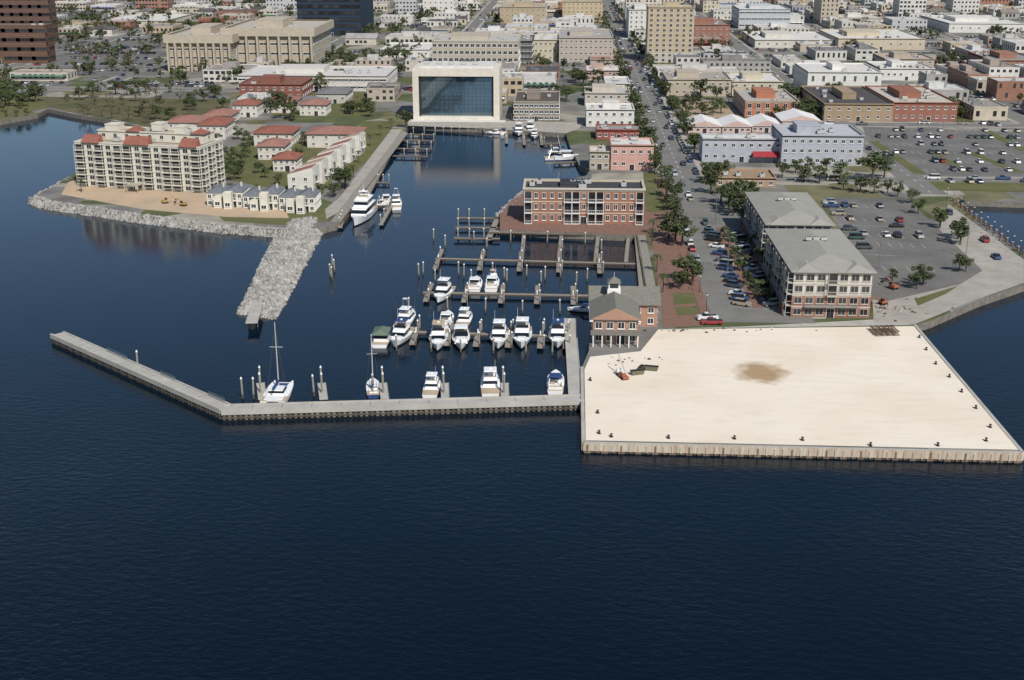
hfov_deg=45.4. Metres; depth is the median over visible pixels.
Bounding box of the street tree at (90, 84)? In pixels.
[84,81,99,97]
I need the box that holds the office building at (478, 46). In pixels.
[432,32,521,70]
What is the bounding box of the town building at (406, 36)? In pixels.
[385,31,439,43]
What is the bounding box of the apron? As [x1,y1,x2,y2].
[872,204,1023,323]
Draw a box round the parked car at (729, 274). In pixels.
[721,272,738,277]
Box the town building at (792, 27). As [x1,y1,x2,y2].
[752,22,808,30]
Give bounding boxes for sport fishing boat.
[387,188,402,209]
[392,297,415,327]
[512,116,523,135]
[522,113,533,132]
[530,124,538,138]
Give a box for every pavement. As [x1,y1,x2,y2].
[0,64,784,70]
[1,0,259,71]
[55,50,888,53]
[59,36,744,40]
[61,87,412,92]
[95,12,296,86]
[331,1,418,49]
[331,130,407,222]
[408,121,584,132]
[411,1,490,85]
[500,193,667,234]
[605,0,703,177]
[655,178,710,313]
[676,122,1023,127]
[676,320,910,328]
[686,2,953,193]
[740,188,825,318]
[765,2,1023,122]
[775,175,1023,183]
[866,8,997,48]
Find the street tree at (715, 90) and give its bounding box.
[711,85,723,98]
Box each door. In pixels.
[285,165,289,170]
[580,216,586,223]
[597,163,601,168]
[616,336,624,343]
[629,164,634,169]
[739,156,743,161]
[764,127,768,132]
[825,308,834,317]
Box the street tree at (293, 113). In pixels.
[287,105,299,120]
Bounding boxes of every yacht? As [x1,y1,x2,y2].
[351,189,377,225]
[390,317,414,347]
[422,368,440,397]
[429,320,447,350]
[434,277,455,302]
[456,302,472,326]
[481,367,499,396]
[488,268,497,276]
[490,319,508,349]
[513,316,531,348]
[544,137,578,160]
[548,318,564,348]
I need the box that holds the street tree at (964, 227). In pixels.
[950,221,969,244]
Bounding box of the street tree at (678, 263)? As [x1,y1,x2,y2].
[671,253,698,279]
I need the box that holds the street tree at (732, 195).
[723,191,744,215]
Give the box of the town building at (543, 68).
[525,64,559,79]
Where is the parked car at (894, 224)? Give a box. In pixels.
[889,222,904,227]
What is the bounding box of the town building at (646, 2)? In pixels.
[624,0,675,22]
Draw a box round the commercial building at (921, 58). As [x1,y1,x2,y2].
[872,51,934,67]
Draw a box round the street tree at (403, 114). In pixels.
[395,110,412,127]
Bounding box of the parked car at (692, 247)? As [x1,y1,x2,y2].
[689,244,695,250]
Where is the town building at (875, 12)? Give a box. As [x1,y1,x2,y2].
[859,8,881,16]
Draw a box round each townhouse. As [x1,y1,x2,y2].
[206,183,230,207]
[223,182,249,208]
[242,185,264,210]
[259,183,285,211]
[279,186,301,212]
[287,163,320,189]
[296,186,320,213]
[297,157,328,183]
[307,150,338,175]
[317,144,347,168]
[327,138,356,162]
[337,131,365,155]
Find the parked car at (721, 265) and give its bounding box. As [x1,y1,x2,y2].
[717,262,734,270]
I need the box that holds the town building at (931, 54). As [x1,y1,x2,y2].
[905,51,937,63]
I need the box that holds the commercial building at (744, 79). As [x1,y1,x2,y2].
[726,70,783,95]
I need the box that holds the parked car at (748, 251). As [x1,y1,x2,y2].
[738,248,752,256]
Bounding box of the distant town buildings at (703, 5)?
[55,0,1023,12]
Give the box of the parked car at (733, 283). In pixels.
[725,279,743,288]
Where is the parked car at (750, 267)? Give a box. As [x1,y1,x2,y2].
[743,263,760,270]
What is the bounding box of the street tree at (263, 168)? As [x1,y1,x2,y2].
[260,166,269,177]
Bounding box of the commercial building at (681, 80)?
[662,68,731,95]
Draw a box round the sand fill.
[584,326,1017,449]
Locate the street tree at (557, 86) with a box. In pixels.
[550,84,562,90]
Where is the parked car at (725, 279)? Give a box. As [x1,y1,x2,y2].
[723,276,740,282]
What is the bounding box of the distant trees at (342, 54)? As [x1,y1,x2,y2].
[0,0,1023,116]
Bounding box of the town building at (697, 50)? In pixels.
[693,47,701,56]
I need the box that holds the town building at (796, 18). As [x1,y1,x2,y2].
[789,13,804,24]
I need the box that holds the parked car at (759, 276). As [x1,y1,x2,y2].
[751,275,766,282]
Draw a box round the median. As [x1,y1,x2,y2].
[715,227,762,307]
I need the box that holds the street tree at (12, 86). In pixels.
[4,81,17,95]
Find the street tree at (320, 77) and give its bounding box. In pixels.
[313,72,328,88]
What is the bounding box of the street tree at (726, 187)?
[720,183,740,210]
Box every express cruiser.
[376,199,384,207]
[381,194,389,204]
[439,310,453,328]
[452,324,469,349]
[468,276,481,291]
[484,274,498,291]
[486,129,500,133]
[547,147,560,153]
[547,369,563,394]
[567,303,588,312]
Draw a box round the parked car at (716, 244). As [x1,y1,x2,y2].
[709,242,724,247]
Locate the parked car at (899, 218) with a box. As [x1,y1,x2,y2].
[895,216,903,221]
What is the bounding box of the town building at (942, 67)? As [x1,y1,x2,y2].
[935,61,958,73]
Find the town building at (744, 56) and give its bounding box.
[726,53,749,57]
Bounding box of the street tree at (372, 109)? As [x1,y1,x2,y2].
[363,102,375,116]
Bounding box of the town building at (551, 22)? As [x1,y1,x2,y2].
[540,17,555,27]
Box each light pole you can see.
[724,237,734,271]
[848,203,857,231]
[877,234,886,268]
[903,203,911,234]
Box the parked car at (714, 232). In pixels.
[704,230,720,236]
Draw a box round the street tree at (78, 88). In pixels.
[72,86,84,99]
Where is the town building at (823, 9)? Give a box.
[813,0,838,24]
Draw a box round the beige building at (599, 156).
[589,144,609,168]
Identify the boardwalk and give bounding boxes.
[638,235,655,285]
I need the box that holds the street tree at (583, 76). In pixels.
[574,72,591,84]
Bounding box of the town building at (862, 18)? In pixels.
[846,17,882,21]
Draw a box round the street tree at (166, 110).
[161,107,176,118]
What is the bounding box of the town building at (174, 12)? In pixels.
[164,10,184,13]
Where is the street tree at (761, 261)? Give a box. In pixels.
[756,259,767,270]
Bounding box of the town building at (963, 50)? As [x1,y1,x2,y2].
[954,44,990,59]
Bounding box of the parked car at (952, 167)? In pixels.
[949,165,956,170]
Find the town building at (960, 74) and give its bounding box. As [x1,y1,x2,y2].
[947,64,988,87]
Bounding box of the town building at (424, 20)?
[421,17,447,24]
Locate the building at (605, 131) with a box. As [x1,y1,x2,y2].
[595,124,640,139]
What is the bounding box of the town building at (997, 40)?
[991,33,1023,47]
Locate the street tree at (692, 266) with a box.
[680,262,703,284]
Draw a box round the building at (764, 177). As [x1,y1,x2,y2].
[711,168,776,187]
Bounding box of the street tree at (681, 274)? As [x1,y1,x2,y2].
[672,271,691,288]
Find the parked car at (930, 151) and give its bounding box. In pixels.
[927,149,934,153]
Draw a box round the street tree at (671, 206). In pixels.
[665,196,682,212]
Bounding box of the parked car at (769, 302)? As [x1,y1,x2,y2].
[762,297,780,306]
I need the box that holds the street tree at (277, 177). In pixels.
[272,173,282,184]
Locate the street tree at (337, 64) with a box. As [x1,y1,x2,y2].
[333,60,346,65]
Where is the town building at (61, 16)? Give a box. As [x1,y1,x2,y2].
[57,14,67,19]
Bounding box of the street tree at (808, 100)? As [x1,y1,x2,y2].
[802,98,818,112]
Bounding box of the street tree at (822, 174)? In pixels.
[811,165,828,183]
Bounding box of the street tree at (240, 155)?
[235,151,246,160]
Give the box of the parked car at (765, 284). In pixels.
[754,279,769,287]
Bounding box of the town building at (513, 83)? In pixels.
[502,73,523,95]
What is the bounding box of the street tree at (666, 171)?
[656,165,673,182]
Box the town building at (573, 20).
[559,15,577,26]
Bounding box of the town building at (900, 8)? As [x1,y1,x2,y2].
[892,0,926,16]
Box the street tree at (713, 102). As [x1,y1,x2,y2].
[708,100,717,114]
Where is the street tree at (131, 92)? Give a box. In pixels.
[129,88,141,101]
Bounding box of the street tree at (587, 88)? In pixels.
[580,87,591,95]
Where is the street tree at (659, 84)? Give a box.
[656,79,664,92]
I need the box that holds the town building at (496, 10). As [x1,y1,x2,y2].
[490,7,499,16]
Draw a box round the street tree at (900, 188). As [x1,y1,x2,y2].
[891,181,904,196]
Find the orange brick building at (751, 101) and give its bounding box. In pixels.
[733,87,799,116]
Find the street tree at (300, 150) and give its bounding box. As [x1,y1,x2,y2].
[293,147,302,152]
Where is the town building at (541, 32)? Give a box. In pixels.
[525,31,558,34]
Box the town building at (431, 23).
[426,18,459,27]
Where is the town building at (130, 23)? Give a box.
[98,19,136,29]
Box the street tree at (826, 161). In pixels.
[820,157,832,167]
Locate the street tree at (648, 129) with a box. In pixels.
[637,125,657,140]
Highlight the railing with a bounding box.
[952,197,1023,254]
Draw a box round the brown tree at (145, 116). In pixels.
[139,108,150,123]
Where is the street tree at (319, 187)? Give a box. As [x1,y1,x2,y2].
[315,184,324,190]
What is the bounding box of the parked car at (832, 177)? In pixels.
[826,175,838,180]
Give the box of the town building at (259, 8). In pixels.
[243,7,282,11]
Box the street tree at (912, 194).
[906,188,920,201]
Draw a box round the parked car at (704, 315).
[696,312,718,319]
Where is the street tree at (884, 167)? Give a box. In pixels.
[875,158,895,177]
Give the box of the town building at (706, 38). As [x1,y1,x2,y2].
[693,35,724,46]
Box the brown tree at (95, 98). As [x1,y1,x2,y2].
[88,92,97,104]
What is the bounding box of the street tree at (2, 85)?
[0,82,8,101]
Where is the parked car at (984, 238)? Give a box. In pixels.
[980,235,989,241]
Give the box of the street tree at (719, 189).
[708,182,732,203]
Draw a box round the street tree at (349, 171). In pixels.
[334,165,353,187]
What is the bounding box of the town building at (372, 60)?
[355,54,393,65]
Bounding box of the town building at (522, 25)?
[505,23,548,30]
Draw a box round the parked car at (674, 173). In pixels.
[672,170,677,175]
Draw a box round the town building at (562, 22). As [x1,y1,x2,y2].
[556,18,569,27]
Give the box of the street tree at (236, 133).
[232,126,242,138]
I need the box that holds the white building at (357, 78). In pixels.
[238,64,397,90]
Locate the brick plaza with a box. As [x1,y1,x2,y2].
[652,232,714,327]
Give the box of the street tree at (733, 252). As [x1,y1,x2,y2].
[729,245,742,258]
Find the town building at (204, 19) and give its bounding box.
[198,16,236,23]
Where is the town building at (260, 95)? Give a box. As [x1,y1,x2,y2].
[238,91,272,107]
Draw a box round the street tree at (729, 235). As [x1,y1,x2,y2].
[722,232,737,247]
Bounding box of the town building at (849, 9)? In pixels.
[839,6,864,13]
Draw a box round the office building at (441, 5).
[423,0,457,14]
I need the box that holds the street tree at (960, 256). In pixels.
[952,253,967,271]
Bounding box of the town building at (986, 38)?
[979,33,1023,43]
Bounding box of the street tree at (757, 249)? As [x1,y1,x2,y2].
[753,246,765,258]
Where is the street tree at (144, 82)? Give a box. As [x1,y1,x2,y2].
[139,78,149,92]
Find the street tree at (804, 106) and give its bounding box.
[797,101,814,111]
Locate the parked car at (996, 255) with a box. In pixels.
[991,253,1001,258]
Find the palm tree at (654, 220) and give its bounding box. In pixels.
[647,218,658,234]
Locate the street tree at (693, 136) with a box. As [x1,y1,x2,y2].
[684,132,699,152]
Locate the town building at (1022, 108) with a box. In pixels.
[1021,99,1023,112]
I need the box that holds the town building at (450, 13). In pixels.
[434,9,469,21]
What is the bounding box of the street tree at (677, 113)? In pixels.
[672,109,690,122]
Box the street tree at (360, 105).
[355,102,363,111]
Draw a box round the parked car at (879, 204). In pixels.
[876,202,883,207]
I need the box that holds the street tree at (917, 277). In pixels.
[907,264,926,288]
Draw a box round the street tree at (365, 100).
[360,97,373,111]
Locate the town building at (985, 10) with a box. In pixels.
[983,6,1001,13]
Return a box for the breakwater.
[50,331,584,419]
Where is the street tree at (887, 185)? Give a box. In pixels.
[884,179,892,193]
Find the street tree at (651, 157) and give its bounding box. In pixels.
[647,153,661,172]
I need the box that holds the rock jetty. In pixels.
[236,216,323,319]
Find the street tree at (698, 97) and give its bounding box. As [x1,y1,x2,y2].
[691,92,702,109]
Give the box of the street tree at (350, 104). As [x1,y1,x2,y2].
[346,102,354,114]
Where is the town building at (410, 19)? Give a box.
[381,14,414,24]
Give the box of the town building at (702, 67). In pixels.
[655,63,739,82]
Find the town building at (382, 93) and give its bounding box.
[367,84,397,101]
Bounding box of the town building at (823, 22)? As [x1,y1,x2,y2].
[821,16,833,26]
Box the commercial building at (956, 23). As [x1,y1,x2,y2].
[921,14,1023,32]
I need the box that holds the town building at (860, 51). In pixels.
[845,42,879,60]
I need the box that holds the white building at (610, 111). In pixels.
[585,99,634,126]
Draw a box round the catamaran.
[260,322,292,402]
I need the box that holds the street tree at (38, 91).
[25,87,43,101]
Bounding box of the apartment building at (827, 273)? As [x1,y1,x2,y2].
[758,228,876,317]
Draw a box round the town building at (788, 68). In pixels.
[785,60,819,73]
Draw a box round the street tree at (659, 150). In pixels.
[655,145,661,155]
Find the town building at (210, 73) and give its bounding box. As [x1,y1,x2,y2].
[202,61,261,81]
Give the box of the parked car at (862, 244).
[855,241,872,248]
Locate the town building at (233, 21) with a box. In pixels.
[226,19,242,23]
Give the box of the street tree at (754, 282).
[744,277,764,298]
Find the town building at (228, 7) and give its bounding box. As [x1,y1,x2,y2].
[211,6,239,10]
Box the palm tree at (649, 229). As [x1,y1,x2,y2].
[645,228,657,244]
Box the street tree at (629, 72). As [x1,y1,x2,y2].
[619,68,630,75]
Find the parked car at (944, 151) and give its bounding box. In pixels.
[941,149,948,153]
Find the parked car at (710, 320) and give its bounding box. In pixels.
[701,316,722,324]
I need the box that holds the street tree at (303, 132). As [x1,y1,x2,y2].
[298,131,306,143]
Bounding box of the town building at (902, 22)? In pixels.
[883,17,927,33]
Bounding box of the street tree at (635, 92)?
[626,90,639,96]
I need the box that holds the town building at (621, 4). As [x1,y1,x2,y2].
[619,2,624,11]
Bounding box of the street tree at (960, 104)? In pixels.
[948,96,961,105]
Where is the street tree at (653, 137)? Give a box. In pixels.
[638,132,658,143]
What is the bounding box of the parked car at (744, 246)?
[736,244,751,251]
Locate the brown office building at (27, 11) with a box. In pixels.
[0,0,58,40]
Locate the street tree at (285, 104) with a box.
[272,96,299,118]
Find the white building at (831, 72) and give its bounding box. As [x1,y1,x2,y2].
[793,61,882,89]
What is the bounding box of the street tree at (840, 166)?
[832,161,851,181]
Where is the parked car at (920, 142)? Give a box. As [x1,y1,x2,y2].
[917,140,923,145]
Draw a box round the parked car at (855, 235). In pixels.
[848,232,865,239]
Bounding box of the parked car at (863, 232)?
[859,230,867,235]
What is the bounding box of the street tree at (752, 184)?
[741,180,759,191]
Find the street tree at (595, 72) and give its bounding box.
[591,69,604,82]
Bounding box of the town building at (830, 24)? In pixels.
[826,17,838,28]
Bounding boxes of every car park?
[10,82,74,86]
[46,41,162,75]
[78,78,106,80]
[113,83,168,86]
[117,38,143,40]
[171,83,219,87]
[560,73,574,79]
[755,49,790,51]
[824,197,982,300]
[862,126,1023,174]
[932,51,1023,114]
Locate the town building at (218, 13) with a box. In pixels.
[215,9,257,16]
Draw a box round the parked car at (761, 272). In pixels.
[752,270,765,275]
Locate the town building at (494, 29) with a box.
[475,26,516,32]
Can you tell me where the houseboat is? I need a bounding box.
[371,326,390,347]
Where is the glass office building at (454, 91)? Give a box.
[409,61,505,121]
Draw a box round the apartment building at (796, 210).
[740,192,835,259]
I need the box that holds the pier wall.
[580,324,1023,462]
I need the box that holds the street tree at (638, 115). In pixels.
[634,108,644,118]
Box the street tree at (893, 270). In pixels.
[887,268,898,281]
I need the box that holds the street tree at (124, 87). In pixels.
[119,80,132,95]
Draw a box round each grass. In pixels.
[0,96,47,117]
[41,96,230,125]
[219,208,328,224]
[224,136,333,194]
[272,91,376,116]
[342,121,395,179]
[643,172,665,211]
[673,292,695,303]
[675,306,699,314]
[869,141,925,173]
[915,285,958,305]
[929,181,1023,191]
[932,153,970,171]
[970,151,1023,172]
[980,129,1023,150]
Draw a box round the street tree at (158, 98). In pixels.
[154,95,165,108]
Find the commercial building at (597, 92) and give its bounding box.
[584,83,629,105]
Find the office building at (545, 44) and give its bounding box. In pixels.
[534,33,557,60]
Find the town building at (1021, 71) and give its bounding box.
[1013,63,1023,76]
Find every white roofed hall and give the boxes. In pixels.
[684,114,722,132]
[717,114,752,132]
[745,113,779,132]
[774,109,821,123]
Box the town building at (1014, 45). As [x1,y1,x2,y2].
[1001,39,1023,52]
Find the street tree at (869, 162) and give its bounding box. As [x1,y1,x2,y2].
[854,150,889,179]
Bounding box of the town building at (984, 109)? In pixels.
[957,97,1008,119]
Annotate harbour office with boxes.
[588,276,660,347]
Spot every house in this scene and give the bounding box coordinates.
[87,24,118,35]
[137,7,152,13]
[167,115,214,128]
[196,116,236,139]
[198,8,216,15]
[203,108,240,120]
[231,98,263,116]
[251,125,301,145]
[255,137,291,159]
[265,95,302,112]
[270,151,303,170]
[298,98,332,115]
[300,95,324,101]
[305,126,366,147]
[315,86,353,102]
[345,33,379,44]
[366,82,402,97]
[375,18,401,26]
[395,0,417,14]
[455,16,467,24]
[927,7,947,13]
[996,9,1019,18]
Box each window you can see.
[0,29,19,32]
[0,47,7,50]
[1,38,20,41]
[4,56,22,59]
[8,47,21,50]
[14,29,32,32]
[15,38,33,41]
[16,47,35,50]
[18,5,31,7]
[23,56,36,59]
[29,29,46,32]
[29,38,47,41]
[30,47,48,50]
[31,56,49,59]
[268,386,286,392]
[287,206,292,210]
[351,198,373,213]
[373,332,389,338]
[391,325,409,336]
[425,375,438,386]
[431,328,445,338]
[435,283,450,293]
[458,310,471,318]
[483,381,497,383]
[492,327,505,337]
[514,325,529,336]
[551,326,564,336]
[595,322,601,328]
[595,335,601,341]
[606,322,613,329]
[606,335,612,341]
[613,204,617,210]
[617,322,624,329]
[621,204,625,210]
[628,322,635,329]
[629,204,633,210]
[629,336,635,341]
[647,307,653,313]
[647,318,653,324]
[792,308,800,314]
[793,297,801,303]
[794,285,802,292]
[795,274,803,280]
[804,297,812,303]
[804,308,811,315]
[805,285,813,292]
[806,274,814,280]
[814,308,822,315]
[816,285,824,292]
[816,297,823,303]
[818,274,825,281]
[827,297,835,304]
[836,309,845,315]
[838,286,847,292]
[838,297,846,304]
[840,274,848,281]
[848,309,856,315]
[849,297,857,304]
[850,286,858,292]
[851,274,859,281]
[859,309,867,315]
[860,298,868,304]
[861,286,869,292]
[862,275,870,281]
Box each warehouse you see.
[799,85,893,121]
[865,85,958,120]
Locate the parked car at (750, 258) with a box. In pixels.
[742,257,755,261]
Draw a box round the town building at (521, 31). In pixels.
[515,29,533,34]
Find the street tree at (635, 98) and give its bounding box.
[627,93,642,104]
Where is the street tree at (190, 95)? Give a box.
[185,89,198,106]
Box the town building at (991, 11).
[988,7,1008,15]
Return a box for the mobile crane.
[616,354,628,379]
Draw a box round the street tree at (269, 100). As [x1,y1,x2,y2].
[263,96,274,112]
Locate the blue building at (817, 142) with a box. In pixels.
[771,121,864,165]
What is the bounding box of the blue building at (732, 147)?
[699,132,779,161]
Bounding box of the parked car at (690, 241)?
[687,239,693,245]
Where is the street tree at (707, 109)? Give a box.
[699,103,709,114]
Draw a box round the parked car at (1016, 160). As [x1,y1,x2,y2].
[1012,158,1020,163]
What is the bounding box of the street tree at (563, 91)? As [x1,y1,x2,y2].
[560,85,575,101]
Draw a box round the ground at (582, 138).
[0,0,1023,461]
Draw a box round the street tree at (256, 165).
[253,161,264,172]
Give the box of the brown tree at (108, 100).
[101,94,114,106]
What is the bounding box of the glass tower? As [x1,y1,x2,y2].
[296,0,373,35]
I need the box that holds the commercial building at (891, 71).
[866,59,934,79]
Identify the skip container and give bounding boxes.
[630,368,644,374]
[644,364,658,370]
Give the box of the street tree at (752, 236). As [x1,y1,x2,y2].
[748,233,757,243]
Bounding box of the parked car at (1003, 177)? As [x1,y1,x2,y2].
[996,175,1010,179]
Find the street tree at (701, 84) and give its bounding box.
[689,78,712,98]
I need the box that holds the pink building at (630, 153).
[609,136,653,169]
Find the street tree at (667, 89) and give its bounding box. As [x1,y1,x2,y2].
[660,81,672,95]
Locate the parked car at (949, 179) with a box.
[946,177,954,182]
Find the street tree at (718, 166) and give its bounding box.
[704,162,725,173]
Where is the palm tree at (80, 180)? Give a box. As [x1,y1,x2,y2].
[75,178,85,191]
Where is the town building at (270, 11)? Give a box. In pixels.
[259,6,282,17]
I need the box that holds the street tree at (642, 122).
[634,117,648,125]
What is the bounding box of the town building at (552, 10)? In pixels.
[547,6,557,13]
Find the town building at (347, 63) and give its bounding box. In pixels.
[329,59,354,65]
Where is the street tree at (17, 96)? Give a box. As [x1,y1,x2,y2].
[11,91,28,102]
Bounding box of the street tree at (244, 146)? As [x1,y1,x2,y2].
[241,143,250,154]
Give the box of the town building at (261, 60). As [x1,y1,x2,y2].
[249,57,272,64]
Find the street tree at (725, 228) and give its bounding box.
[720,226,730,233]
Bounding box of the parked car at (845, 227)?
[842,224,857,230]
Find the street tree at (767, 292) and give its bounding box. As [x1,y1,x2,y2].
[761,287,772,300]
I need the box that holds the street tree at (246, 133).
[240,130,253,143]
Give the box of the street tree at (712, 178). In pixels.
[698,170,722,193]
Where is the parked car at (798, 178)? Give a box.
[794,176,806,179]
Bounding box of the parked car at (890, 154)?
[887,152,893,157]
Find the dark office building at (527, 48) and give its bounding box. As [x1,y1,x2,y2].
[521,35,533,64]
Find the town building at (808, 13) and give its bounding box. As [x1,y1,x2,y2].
[804,7,813,19]
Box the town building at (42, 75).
[9,69,77,80]
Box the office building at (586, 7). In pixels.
[562,0,602,21]
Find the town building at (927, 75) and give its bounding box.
[918,70,947,83]
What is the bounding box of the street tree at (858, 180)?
[853,176,869,192]
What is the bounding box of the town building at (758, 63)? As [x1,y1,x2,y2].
[700,54,770,70]
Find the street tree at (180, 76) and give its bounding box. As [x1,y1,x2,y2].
[170,68,186,84]
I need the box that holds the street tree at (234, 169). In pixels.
[227,164,243,179]
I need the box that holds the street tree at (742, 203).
[735,189,754,208]
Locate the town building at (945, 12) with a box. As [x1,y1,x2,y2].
[934,11,962,14]
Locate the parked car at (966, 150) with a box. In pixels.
[963,148,970,153]
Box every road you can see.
[0,0,253,69]
[0,65,784,69]
[5,87,412,91]
[55,49,1023,53]
[56,10,891,13]
[59,36,952,40]
[95,13,296,87]
[102,18,1023,21]
[137,27,941,30]
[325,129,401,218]
[333,9,395,46]
[419,0,850,1]
[465,1,496,31]
[603,0,701,177]
[664,176,814,322]
[667,121,1023,126]
[684,1,946,193]
[763,2,1023,123]
[776,176,1023,182]
[867,9,994,49]
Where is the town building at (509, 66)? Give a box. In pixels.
[499,60,516,71]
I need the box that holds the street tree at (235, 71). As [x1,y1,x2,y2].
[228,66,244,76]
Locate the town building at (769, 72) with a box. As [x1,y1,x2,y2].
[760,71,778,76]
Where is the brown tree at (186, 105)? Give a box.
[185,103,195,114]
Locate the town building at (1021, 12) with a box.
[1014,8,1023,16]
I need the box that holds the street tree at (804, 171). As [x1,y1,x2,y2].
[796,165,812,181]
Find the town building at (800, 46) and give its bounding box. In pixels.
[795,40,829,51]
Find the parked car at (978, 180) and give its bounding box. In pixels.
[975,178,983,182]
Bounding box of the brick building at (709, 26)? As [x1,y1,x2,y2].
[694,17,729,41]
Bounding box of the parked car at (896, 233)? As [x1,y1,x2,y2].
[893,230,901,237]
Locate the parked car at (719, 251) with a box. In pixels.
[711,248,727,254]
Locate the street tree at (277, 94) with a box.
[270,90,287,105]
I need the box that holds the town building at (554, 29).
[550,27,569,30]
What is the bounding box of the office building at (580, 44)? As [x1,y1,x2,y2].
[559,27,613,62]
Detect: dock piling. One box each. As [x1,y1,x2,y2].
[240,377,243,398]
[252,377,254,398]
[258,372,261,392]
[311,374,314,395]
[320,372,322,392]
[371,373,373,390]
[381,372,383,392]
[395,334,397,350]
[429,334,431,351]
[442,371,444,392]
[503,372,504,392]
[543,334,544,348]
[576,290,577,304]
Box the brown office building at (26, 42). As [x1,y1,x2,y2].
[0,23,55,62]
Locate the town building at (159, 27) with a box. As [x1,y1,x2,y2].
[142,23,182,33]
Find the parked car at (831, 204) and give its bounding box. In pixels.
[823,201,839,207]
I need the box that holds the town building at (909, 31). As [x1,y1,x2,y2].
[897,28,915,34]
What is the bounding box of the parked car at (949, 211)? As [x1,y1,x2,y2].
[945,208,952,214]
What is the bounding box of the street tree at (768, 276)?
[765,274,775,288]
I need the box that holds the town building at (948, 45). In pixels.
[942,40,982,51]
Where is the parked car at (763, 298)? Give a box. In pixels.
[760,291,778,301]
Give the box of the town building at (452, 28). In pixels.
[431,25,454,32]
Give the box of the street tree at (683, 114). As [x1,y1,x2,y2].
[676,110,691,124]
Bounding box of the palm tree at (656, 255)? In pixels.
[651,254,663,271]
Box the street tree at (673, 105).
[671,103,680,114]
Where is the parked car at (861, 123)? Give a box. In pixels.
[856,121,867,124]
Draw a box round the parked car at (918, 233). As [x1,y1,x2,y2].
[914,230,923,237]
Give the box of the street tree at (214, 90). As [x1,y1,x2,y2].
[209,85,219,98]
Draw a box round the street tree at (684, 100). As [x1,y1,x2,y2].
[680,97,692,109]
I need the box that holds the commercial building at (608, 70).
[585,62,619,79]
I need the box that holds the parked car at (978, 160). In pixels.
[975,158,983,162]
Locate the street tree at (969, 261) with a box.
[960,258,974,271]
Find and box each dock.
[246,299,262,326]
[256,382,265,399]
[317,382,327,400]
[364,152,393,193]
[374,204,390,208]
[376,182,389,185]
[378,206,392,225]
[379,383,388,399]
[393,155,426,158]
[396,148,430,150]
[402,140,433,142]
[407,134,434,136]
[409,330,565,349]
[422,283,587,304]
[432,249,635,272]
[441,382,449,397]
[454,237,499,241]
[455,226,499,230]
[457,217,499,221]
[485,216,499,240]
[489,230,595,237]
[500,382,508,395]
[519,234,525,260]
[522,133,525,144]
[539,134,543,144]
[544,142,564,145]
[554,161,576,165]
[557,235,563,260]
[564,318,580,393]
[593,237,599,260]
[624,238,630,261]
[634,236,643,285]
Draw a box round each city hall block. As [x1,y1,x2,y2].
[163,23,239,70]
[220,16,333,64]
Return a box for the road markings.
[43,17,1013,308]
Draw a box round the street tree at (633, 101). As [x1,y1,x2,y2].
[627,97,638,103]
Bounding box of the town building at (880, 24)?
[857,22,891,28]
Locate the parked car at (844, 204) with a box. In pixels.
[841,201,848,206]
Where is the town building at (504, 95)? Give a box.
[502,88,507,103]
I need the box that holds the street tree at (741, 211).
[732,203,746,223]
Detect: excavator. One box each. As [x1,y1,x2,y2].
[161,195,175,203]
[174,198,186,206]
[870,295,887,305]
[880,276,898,289]
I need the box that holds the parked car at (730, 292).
[728,289,746,295]
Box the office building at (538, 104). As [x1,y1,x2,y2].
[513,88,559,120]
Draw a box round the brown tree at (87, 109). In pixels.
[82,103,92,115]
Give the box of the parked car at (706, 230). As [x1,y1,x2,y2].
[703,227,715,233]
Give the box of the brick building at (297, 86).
[239,74,312,96]
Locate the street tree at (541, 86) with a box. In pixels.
[532,84,544,90]
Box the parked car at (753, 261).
[746,259,758,265]
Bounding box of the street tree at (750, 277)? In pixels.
[741,270,753,284]
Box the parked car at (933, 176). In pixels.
[926,173,939,178]
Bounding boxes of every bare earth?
[62,180,288,217]
[680,100,741,117]
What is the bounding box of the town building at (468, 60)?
[459,59,472,61]
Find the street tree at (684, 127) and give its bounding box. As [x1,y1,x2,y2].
[677,117,694,135]
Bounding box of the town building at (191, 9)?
[169,6,203,12]
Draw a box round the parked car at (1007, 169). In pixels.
[1004,167,1012,171]
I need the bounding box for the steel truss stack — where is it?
[868,325,899,335]
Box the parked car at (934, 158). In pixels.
[931,156,938,162]
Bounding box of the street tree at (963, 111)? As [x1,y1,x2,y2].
[957,107,968,118]
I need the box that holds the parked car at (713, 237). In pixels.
[705,233,722,241]
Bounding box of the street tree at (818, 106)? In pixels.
[813,104,821,117]
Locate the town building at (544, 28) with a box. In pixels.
[534,26,547,30]
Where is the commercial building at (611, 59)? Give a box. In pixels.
[589,54,617,64]
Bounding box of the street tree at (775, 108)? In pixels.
[772,106,785,112]
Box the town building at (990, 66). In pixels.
[968,57,1019,76]
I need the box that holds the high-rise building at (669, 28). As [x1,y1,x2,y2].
[645,1,694,62]
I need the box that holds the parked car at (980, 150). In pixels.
[977,148,983,153]
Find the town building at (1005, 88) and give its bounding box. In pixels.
[985,77,1023,100]
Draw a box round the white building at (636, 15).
[626,3,646,37]
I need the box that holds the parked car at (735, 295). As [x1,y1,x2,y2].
[730,292,748,300]
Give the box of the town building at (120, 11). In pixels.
[108,9,137,16]
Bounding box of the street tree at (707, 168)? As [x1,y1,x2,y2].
[699,162,716,179]
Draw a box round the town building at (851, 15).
[838,12,881,18]

